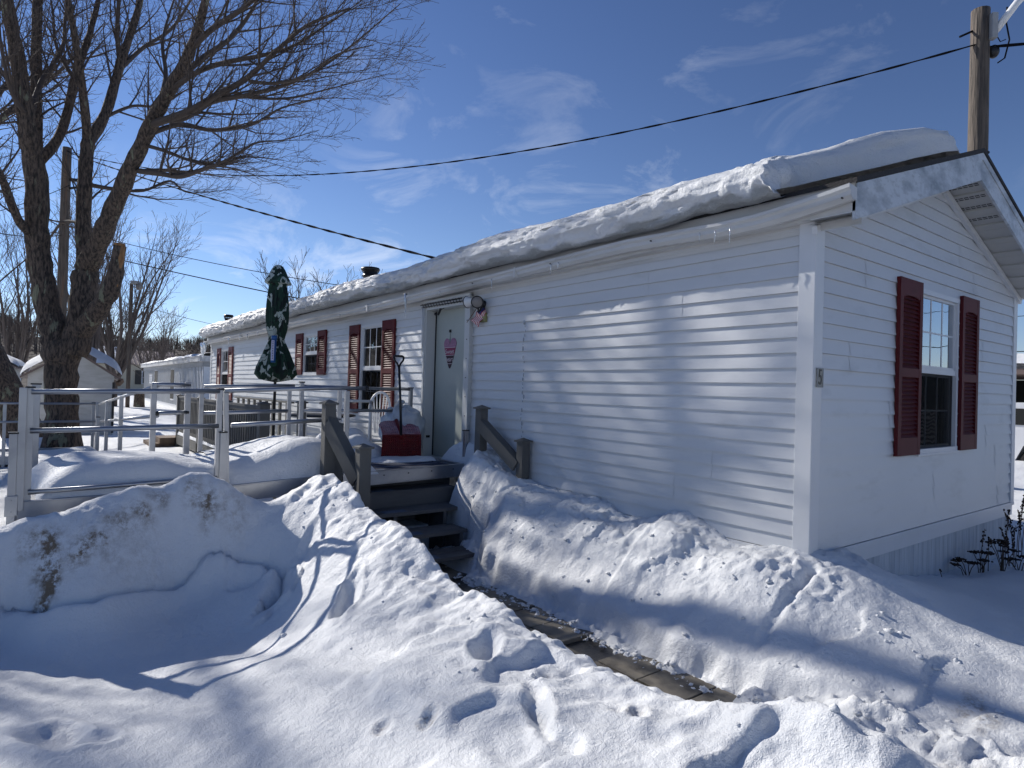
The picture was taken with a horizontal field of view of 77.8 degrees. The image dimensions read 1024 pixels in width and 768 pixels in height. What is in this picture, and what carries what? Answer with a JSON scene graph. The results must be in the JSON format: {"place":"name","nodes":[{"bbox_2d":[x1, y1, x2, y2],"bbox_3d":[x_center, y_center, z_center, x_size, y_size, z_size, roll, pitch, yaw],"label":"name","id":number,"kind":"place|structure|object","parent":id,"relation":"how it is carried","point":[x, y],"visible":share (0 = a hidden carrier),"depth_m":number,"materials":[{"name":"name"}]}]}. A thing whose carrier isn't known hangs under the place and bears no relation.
{"place":"outdoors","nodes":[
{"label":"outdoors","id":0,"kind":"place"},
{"bbox_2d":[0,259,25,281],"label":"power line","id":1,"kind":"object","parent":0,"point":[6,275],"visible":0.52,"depth_m":17.52,"materials":[{"name":"black"}]},
{"bbox_2d":[1,330,208,387],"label":"hills","id":2,"kind":"structure","parent":0,"point":[24,381],"depth_m":122.74,"materials":[{"name":"plant"}]},
{"bbox_2d":[0,313,210,357],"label":"woods","id":3,"kind":"object","parent":2,"relation":"on","point":[191,346],"visible":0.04,"depth_m":149.11,"materials":[{"name":"brown"}]},
{"bbox_2d":[0,395,1023,767],"bbox_3d":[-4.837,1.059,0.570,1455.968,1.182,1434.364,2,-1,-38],"label":"ground","id":4,"kind":"structure","parent":0,"point":[144,625],"depth_m":3.58,"materials":[{"name":"white snow"}]},
{"bbox_2d":[11,362,22,380],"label":"garden shed","id":5,"kind":"structure","parent":4,"relation":"on","point":[17,369],"depth_m":25.61,"materials":[{"name":"white metal"}]},
{"bbox_2d":[7,355,24,366],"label":"roof snow","id":6,"kind":"structure","parent":5,"relation":"on","point":[17,362],"depth_m":24.16,"materials":[{"name":"white snow"}]},
{"bbox_2d":[0,206,72,380],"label":"bare tree","id":7,"kind":"object","parent":4,"relation":"on","point":[25,338],"visible":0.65,"depth_m":35.32,"materials":[{"name":"brown plant"}]},
{"bbox_2d":[0,21,103,437],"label":"maple tree","id":8,"kind":"object","parent":4,"relation":"on","point":[10,384],"visible":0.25,"depth_m":15.80,"materials":[{"name":"brown plant"}]},
{"bbox_2d":[0,0,136,202],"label":"maple tree","id":9,"kind":"object","parent":4,"relation":"on","point":[2,116],"visible":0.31,"depth_m":18.65,"materials":[{"name":"brown plant"}]},
{"bbox_2d":[20,357,123,434],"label":"garden shed","id":10,"kind":"structure","parent":4,"relation":"on","point":[93,374],"depth_m":18.32,"materials":[{"name":"white wood"}]},
{"bbox_2d":[20,347,121,374],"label":"roof snow","id":11,"kind":"structure","parent":10,"relation":"on","point":[95,353],"depth_m":18.31,"materials":[{"name":"white snow"}]},
{"bbox_2d":[57,146,92,317],"bbox_3d":[-17.207,-3.945,24.848,1.345,10.700,0.372,1,-1,14],"label":"utility pole","id":12,"kind":"object","parent":4,"relation":"on","point":[62,270],"visible":0.44,"depth_m":24.86,"materials":[{"name":"brown wood"}]},
{"bbox_2d":[105,256,297,298],"bbox_3d":[-10.673,-3.695,21.892,13.190,2.662,0.038,1,-1,26],"label":"power line","id":13,"kind":"object","parent":12,"relation":"attached to","point":[200,277],"visible":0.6,"depth_m":21.91,"materials":[{"name":"black"}]},
{"bbox_2d":[113,240,336,284],"bbox_3d":[-9.693,-4.247,21.882,14.978,2.932,0.026,1,-1,23],"label":"power line","id":14,"kind":"object","parent":12,"relation":"attached to","point":[225,265],"visible":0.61,"depth_m":22.03,"materials":[{"name":"black"}]},
{"bbox_2d":[69,152,433,258],"bbox_3d":[-9.043,-5.577,18.148,21.293,6.592,0.054,1,-1,38],"label":"power line","id":15,"kind":"object","parent":12,"relation":"attached to","point":[369,241],"visible":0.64,"depth_m":14.72,"materials":[{"name":"black"}]},
{"bbox_2d":[50,192,132,361],"bbox_3d":[-17.572,-3.117,26.551,4.273,9.456,4.174,2,-1,-8],"label":"bare tree","id":16,"kind":"object","parent":4,"relation":"on","point":[96,342],"visible":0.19,"depth_m":26.12,"materials":[{"name":"brown plant"}]},
{"bbox_2d":[51,167,208,405],"bbox_3d":[-22.896,-4.745,37.197,7.744,12.618,8.949,2,-1,-38],"label":"bare tree","id":17,"kind":"object","parent":4,"relation":"on","point":[120,357],"visible":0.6,"depth_m":36.65,"materials":[{"name":"brown plant"}]},
{"bbox_2d":[125,280,142,407],"bbox_3d":[-21.457,-2.225,36.073,0.671,7.240,0.615,2,-1,-38],"label":"lamp pole","id":18,"kind":"object","parent":4,"relation":"on","point":[128,368],"visible":0.89,"depth_m":35.94,"materials":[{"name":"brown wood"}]},
{"bbox_2d":[133,303,209,323],"bbox_3d":[-17.430,-3.638,35.995,8.438,1.732,0.026,2,-1,1],"label":"power line","id":19,"kind":"object","parent":18,"relation":"attached to","point":[172,314],"visible":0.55,"depth_m":36.01,"materials":[{"name":"black"}]},
{"bbox_2d":[97,351,174,394],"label":"beige house","id":20,"kind":"structure","parent":4,"relation":"on","point":[136,381],"depth_m":67.03,"materials":[{"name":"beige"}]},
{"bbox_2d":[96,347,116,362],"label":"roof snow","id":21,"kind":"structure","parent":20,"relation":"on","point":[98,361],"depth_m":64.99,"materials":[{"name":"white snow"}]},
{"bbox_2d":[133,394,144,406],"bbox_3d":[-22.096,0.969,37.637,0.624,1.050,0.608,2,-1,-38],"label":"fence post","id":22,"kind":"object","parent":4,"relation":"on","point":[139,400],"visible":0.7,"depth_m":37.41,"materials":[{"name":"wood"}]},
{"bbox_2d":[115,298,190,377],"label":"bare tree","id":23,"kind":"object","parent":4,"relation":"on","point":[164,342],"visible":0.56,"depth_m":55.90,"materials":[{"name":"brown plant"}]},
{"bbox_2d":[141,355,210,408],"bbox_3d":[-20.080,0.154,41.162,4.600,3.060,25.130,2,-1,-36],"label":"mobile home","id":24,"kind":"object","parent":4,"relation":"on","point":[195,370],"visible":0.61,"depth_m":36.39,"materials":[{"name":"white plastic"}]},
{"bbox_2d":[154,370,157,388],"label":"window","id":25,"kind":"structure","parent":24,"relation":"in","point":[156,372],"depth_m":43.60,"materials":[{"name":"grey"}]},
{"bbox_2d":[170,369,174,399],"bbox_3d":[-20.081,0.025,37.596,0.100,1.850,1.100,2,-1,-38],"label":"window","id":26,"kind":"structure","parent":24,"relation":"in","point":[172,370],"depth_m":37.43,"materials":[{"name":"grey"}]},
{"bbox_2d":[143,353,210,363],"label":"roof snow","id":27,"kind":"structure","parent":24,"relation":"on","point":[192,355],"depth_m":34.55,"materials":[{"name":"white snow"}]},
{"bbox_2d":[0,0,445,447],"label":"maple tree","id":28,"kind":"object","parent":4,"relation":"on","point":[66,346],"visible":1,"depth_m":12.04,"materials":[{"name":"brown plant"}]},
{"bbox_2d":[143,394,308,452],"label":"wooden deck","id":29,"kind":"structure","parent":4,"relation":"on","point":[240,434],"depth_m":11.34,"materials":[{"name":"grey paint"}]},
{"bbox_2d":[254,265,296,435],"bbox_3d":[-3.506,-0.312,9.404,0.583,2.910,0.593,1,-1,21],"label":"patio umbrella","id":30,"kind":"object","parent":29,"relation":"on","point":[282,367],"visible":0.91,"depth_m":9.29,"materials":[{"name":"green fabric"}]},
{"bbox_2d":[271,335,276,362],"bbox_3d":[-3.431,-0.503,9.143,0.079,0.393,0.095,2,-1,1],"label":"hanging gauge","id":31,"kind":"object","parent":30,"relation":"hanging from","point":[273,347],"visible":1,"depth_m":9.11,"materials":[{"name":"blue plastic"}]},
{"bbox_2d":[177,427,375,447],"bbox_3d":[-4.189,0.826,10.888,1.400,0.620,8.040,2,-1,-38],"label":"snow pile","id":32,"kind":"object","parent":29,"relation":"on","point":[354,431],"visible":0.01,"depth_m":8.02,"materials":[{"name":"white snow"}]},
{"bbox_2d":[291,413,355,417],"bbox_3d":[-2.692,0.795,8.973,0.920,0.737,0.920,2,-1,-38],"label":"patio table","id":33,"kind":"object","parent":29,"relation":"on","point":[313,415],"visible":0.3,"depth_m":8.71,"materials":[{"name":"black plastic"}]},
{"bbox_2d":[304,398,371,441],"bbox_3d":[-2.215,0.680,8.045,0.886,0.982,0.488,2,-1,-4],"label":"patio bench","id":34,"kind":"object","parent":29,"relation":"on","point":[369,435],"visible":0.42,"depth_m":7.94,"materials":[{"name":"white metal"}]},
{"bbox_2d":[368,391,390,441],"bbox_3d":[-1.799,0.639,8.414,0.470,1.088,0.481,2,-1,0],"label":"wire chair","id":35,"kind":"object","parent":29,"relation":"on","point":[376,439],"visible":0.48,"depth_m":8.60,"materials":[{"name":"white plastic"}]},
{"bbox_2d":[0,381,469,524],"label":"wheelchair ramp","id":36,"kind":"structure","parent":4,"relation":"on","point":[19,457],"depth_m":5.40,"materials":[{"name":"white wood"}]},
{"bbox_2d":[38,446,96,463],"bbox_3d":[-5.548,0.927,8.012,0.950,0.525,5.650,2,-1,-38],"label":"snow pile","id":37,"kind":"object","parent":36,"relation":"on","point":[43,455],"visible":0.27,"depth_m":9.37,"materials":[{"name":"white snow"}]},
{"bbox_2d":[31,450,213,499],"bbox_3d":[-3.266,0.715,5.326,1.325,0.291,1.225,2,-1,-38],"label":"snow pile","id":38,"kind":"object","parent":36,"relation":"on","point":[88,468],"visible":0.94,"depth_m":4.96,"materials":[{"name":"white snow"}]},
{"bbox_2d":[197,435,378,484],"bbox_3d":[-2.196,0.691,6.184,1.425,0.388,1.225,2,-1,-38],"label":"snow pile","id":39,"kind":"object","parent":36,"relation":"on","point":[277,457],"visible":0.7,"depth_m":5.71,"materials":[{"name":"white snow"}]},
{"bbox_2d":[316,433,435,462],"bbox_3d":[-1.451,0.714,6.949,1.460,0.321,1.320,2,-1,-38],"label":"snow pile","id":40,"kind":"object","parent":36,"relation":"on","point":[357,439],"visible":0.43,"depth_m":7.25,"materials":[{"name":"white snow"}]},
{"bbox_2d":[379,355,420,455],"bbox_3d":[-1.339,0.262,7.560,0.505,1.219,0.222,2,-1,-32],"label":"snow shovel","id":41,"kind":"object","parent":40,"relation":"on","point":[399,438],"visible":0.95,"depth_m":7.53,"materials":[{"name":"red plastic"}]},
{"bbox_2d":[378,400,424,446],"bbox_3d":[-1.358,0.538,7.895,0.575,0.685,0.580,2,-1,-38],"label":"snow pile","id":42,"kind":"object","parent":36,"relation":"on","point":[411,415],"visible":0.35,"depth_m":7.74,"materials":[{"name":"white snow"}]},
{"bbox_2d":[371,461,446,469],"bbox_3d":[-1.323,0.874,6.808,0.747,0.008,1.430,1,-1,44],"label":"door rug","id":43,"kind":"object","parent":36,"relation":"on","point":[380,466],"depth_m":6.87,"materials":[{"name":"grey"}]},
{"bbox_2d":[251,248,339,301],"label":"bare tree","id":44,"kind":"object","parent":4,"relation":"on","point":[298,289],"visible":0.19,"depth_m":41.81,"materials":[{"name":"brown plant"}]},
{"bbox_2d":[319,399,374,508],"bbox_3d":[-1.496,0.953,5.612,0.258,1.620,0.690,2,-1,-38],"label":"step railing","id":45,"kind":"object","parent":4,"relation":"on","point":[338,454],"visible":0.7,"depth_m":5.58,"materials":[{"name":"grey paint"}]},
{"bbox_2d":[312,262,385,292],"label":"bare tree","id":46,"kind":"object","parent":4,"relation":"on","point":[347,277],"visible":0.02,"depth_m":43.17,"materials":[{"name":"brown plant"}]},
{"bbox_2d":[353,478,474,562],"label":"entry steps","id":47,"kind":"structure","parent":4,"relation":"on","point":[427,502],"depth_m":6.31,"materials":[{"name":"grey wood"}]},
{"bbox_2d":[473,405,532,478],"bbox_3d":[-0.120,1.019,6.562,0.777,1.586,0.151,1,-1,45],"label":"step railing","id":48,"kind":"object","parent":4,"relation":"on","point":[486,431],"visible":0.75,"depth_m":6.51,"materials":[{"name":"grey paint"}]},
{"bbox_2d":[203,148,1023,576],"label":"mobile home","id":49,"kind":"object","parent":4,"relation":"on","point":[671,368],"visible":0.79,"depth_m":5.23,"materials":[{"name":"white plastic"}]},
{"bbox_2d":[201,343,203,357],"bbox_3d":[-8.415,-0.896,17.293,0.111,0.452,0.111,1,-1,30],"label":"icicle","id":50,"kind":"object","parent":49,"relation":"hanging from","point":[202,348],"visible":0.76,"depth_m":17.26,"materials":[{"name":"white"}]},
{"bbox_2d":[220,349,227,390],"bbox_3d":[-7.313,-0.249,16.268,0.124,1.298,0.830,2,-1,-38],"label":"window","id":51,"kind":"structure","parent":49,"relation":"in","point":[224,352],"depth_m":16.40,"materials":[{"name":"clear glass"}]},
{"bbox_2d":[224,314,233,319],"bbox_3d":[-7.836,-1.571,17.540,0.253,0.700,0.253,2,-1,-38],"label":"roof vent","id":52,"kind":"object","parent":49,"relation":"on","point":[227,316],"visible":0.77,"depth_m":17.45,"materials":[{"name":"black metal"}]},
{"bbox_2d":[302,333,316,374],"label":"window","id":53,"kind":"structure","parent":49,"relation":"in","point":[310,340],"depth_m":11.65,"materials":[{"name":"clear glass"}]},
{"bbox_2d":[357,323,381,417],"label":"window","id":54,"kind":"structure","parent":49,"relation":"in","point":[371,334],"depth_m":9.71,"materials":[{"name":"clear glass"}]},
{"bbox_2d":[361,266,379,277],"bbox_3d":[-3.228,-2.316,14.448,0.437,0.670,0.437,2,-1,-38],"label":"roof vent","id":55,"kind":"object","parent":49,"relation":"on","point":[368,271],"visible":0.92,"depth_m":14.29,"materials":[{"name":"black metal"}]},
{"bbox_2d":[404,293,406,315],"bbox_3d":[-1.376,-1.005,8.196,0.041,0.331,0.041,2,-1,-15],"label":"icicle","id":56,"kind":"object","parent":49,"relation":"hanging from","point":[405,301],"visible":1,"depth_m":8.19,"materials":[{"name":"white"}]},
{"bbox_2d":[433,307,464,456],"bbox_3d":[-0.679,-0.005,7.744,0.040,1.838,0.965,2,-1,-38],"label":"door","id":57,"kind":"structure","parent":49,"relation":"in","point":[448,381],"depth_m":7.85,"materials":[{"name":"paint"}]},
{"bbox_2d":[444,330,456,367],"bbox_3d":[-0.768,-0.431,7.831,0.016,0.478,0.286,2,-1,-38],"label":"heart sign","id":58,"kind":"object","parent":49,"relation":"attached to","point":[449,347],"visible":1,"depth_m":7.83,"materials":[{"name":"pink"}]},
{"bbox_2d":[463,296,486,322],"bbox_3d":[-0.414,-0.843,7.060,0.225,0.300,0.334,2,-1,-38],"label":"flood light","id":59,"kind":"object","parent":49,"relation":"attached to","point":[477,302],"visible":0.98,"depth_m":7.04,"materials":[{"name":"silver metal"}]},
{"bbox_2d":[467,307,485,326],"bbox_3d":[-0.384,-0.793,7.115,0.292,0.321,0.053,1,-1,37],"label":"flag","id":60,"kind":"object","parent":59,"relation":"hanging from","point":[476,319],"visible":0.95,"depth_m":7.09,"materials":[{"name":"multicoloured fabric"}]},
{"bbox_2d":[520,321,525,436],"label":"ice drips","id":61,"kind":"object","parent":49,"relation":"attached to","point":[523,376],"visible":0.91,"depth_m":6.51,"materials":[{"name":"white"}]},
{"bbox_2d":[198,127,959,337],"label":"roof snow","id":62,"kind":"structure","parent":49,"relation":"on","point":[767,179],"depth_m":5.07,"materials":[{"name":"white snow"}]},
{"bbox_2d":[816,368,823,387],"bbox_3d":[2.010,-0.041,4.149,0.080,0.127,0.012,2,-1,-38],"label":"house number","id":63,"kind":"object","parent":49,"relation":"attached to","point":[819,376],"visible":1,"depth_m":4.14,"materials":[{"name":"metal"}]},
{"bbox_2d":[915,289,959,456],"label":"window","id":64,"kind":"structure","parent":49,"relation":"in","point":[940,344],"depth_m":5.59,"materials":[{"name":"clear glass"}]},
{"bbox_2d":[950,557,980,574],"bbox_3d":[3.951,1.621,5.541,0.193,0.180,0.242,2,-1,-38],"label":"sedum plant","id":65,"kind":"object","parent":4,"relation":"on","point":[957,560],"visible":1,"depth_m":5.55,"materials":[{"name":"brown plant"}]},
{"bbox_2d":[967,550,994,572],"bbox_3d":[4.172,1.597,5.634,0.146,0.241,0.239,2,-1,-5],"label":"sedum plant","id":66,"kind":"object","parent":4,"relation":"on","point":[990,553],"visible":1,"depth_m":5.62,"materials":[{"name":"brown plant"}]},
{"bbox_2d":[980,529,991,570],"bbox_3d":[4.276,1.523,5.741,0.082,0.441,0.081,2,-1,-6],"label":"dry plant","id":67,"kind":"object","parent":4,"relation":"on","point":[983,539],"visible":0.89,"depth_m":5.73,"materials":[{"name":"brown plant"}]},
{"bbox_2d":[959,0,1023,153],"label":"utility pole","id":68,"kind":"object","parent":4,"relation":"on","point":[986,26],"visible":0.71,"depth_m":10.17,"materials":[{"name":"brown wood"}]},
{"bbox_2d":[67,44,974,175],"bbox_3d":[-5.016,-7.141,17.577,29.023,3.504,0.040,1,-1,30],"label":"power line","id":69,"kind":"object","parent":68,"relation":"attached to","point":[851,78],"visible":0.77,"depth_m":12.90,"materials":[{"name":"black"}]},
{"bbox_2d":[990,43,1023,46],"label":"power line","id":70,"kind":"object","parent":68,"relation":"attached to","point":[1011,44],"visible":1,"depth_m":10.04,"materials":[{"name":"black"}]},
{"bbox_2d":[985,539,1020,570],"bbox_3d":[4.410,1.567,5.731,0.245,0.324,0.215,2,-1,3],"label":"sedum plant","id":71,"kind":"object","parent":4,"relation":"on","point":[1003,543],"visible":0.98,"depth_m":5.73,"materials":[{"name":"brown plant"}]},
{"bbox_2d":[999,509,1017,566],"bbox_3d":[4.724,1.481,6.016,0.195,0.591,0.151,2,-1,-38],"label":"dry plant","id":72,"kind":"object","parent":4,"relation":"on","point":[1011,528],"visible":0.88,"depth_m":6.03,"materials":[{"name":"brown plant"}]},
{"bbox_2d":[1000,555,1023,570],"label":"sedum plant","id":73,"kind":"object","parent":4,"relation":"on","point":[1015,559],"visible":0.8,"depth_m":5.85,"materials":[{"name":"brown plant"}]},
{"bbox_2d":[1009,495,1023,556],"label":"dry plant","id":74,"kind":"object","parent":4,"relation":"on","point":[1020,518],"visible":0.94,"depth_m":6.54,"materials":[{"name":"brown plant"}]},
{"bbox_2d":[1015,402,1023,460],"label":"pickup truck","id":75,"kind":"object","parent":4,"relation":"on","point":[1019,436],"visible":0.2,"depth_m":13.98,"materials":[{"name":"white paint"}]},
{"bbox_2d":[1016,369,1023,401],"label":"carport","id":76,"kind":"object","parent":4,"relation":"on","point":[1019,385],"depth_m":24.78,"materials":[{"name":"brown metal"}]},
{"bbox_2d":[1016,353,1023,368],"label":"roof snow","id":77,"kind":"structure","parent":76,"relation":"on","point":[1020,360],"depth_m":20.45,"materials":[{"name":"white snow"}]},
{"bbox_2d":[0,0,1023,353],"label":"sky","id":78,"kind":"structure","parent":0,"point":[518,75],"materials":[{"name":"blue"}]},
{"bbox_2d":[451,571,613,661],"bbox_3d":[-0.021,1.746,4.415,1.200,0.094,4.600,2,-1,-38],"label":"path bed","id":79,"kind":"object","parent":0,"point":[592,649],"depth_m":4.12,"materials":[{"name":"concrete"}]},
{"bbox_2d":[438,563,736,701],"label":"path","id":80,"kind":"structure","parent":0,"point":[649,674],"depth_m":3.84,"materials":[{"name":"concrete"}]}
]}

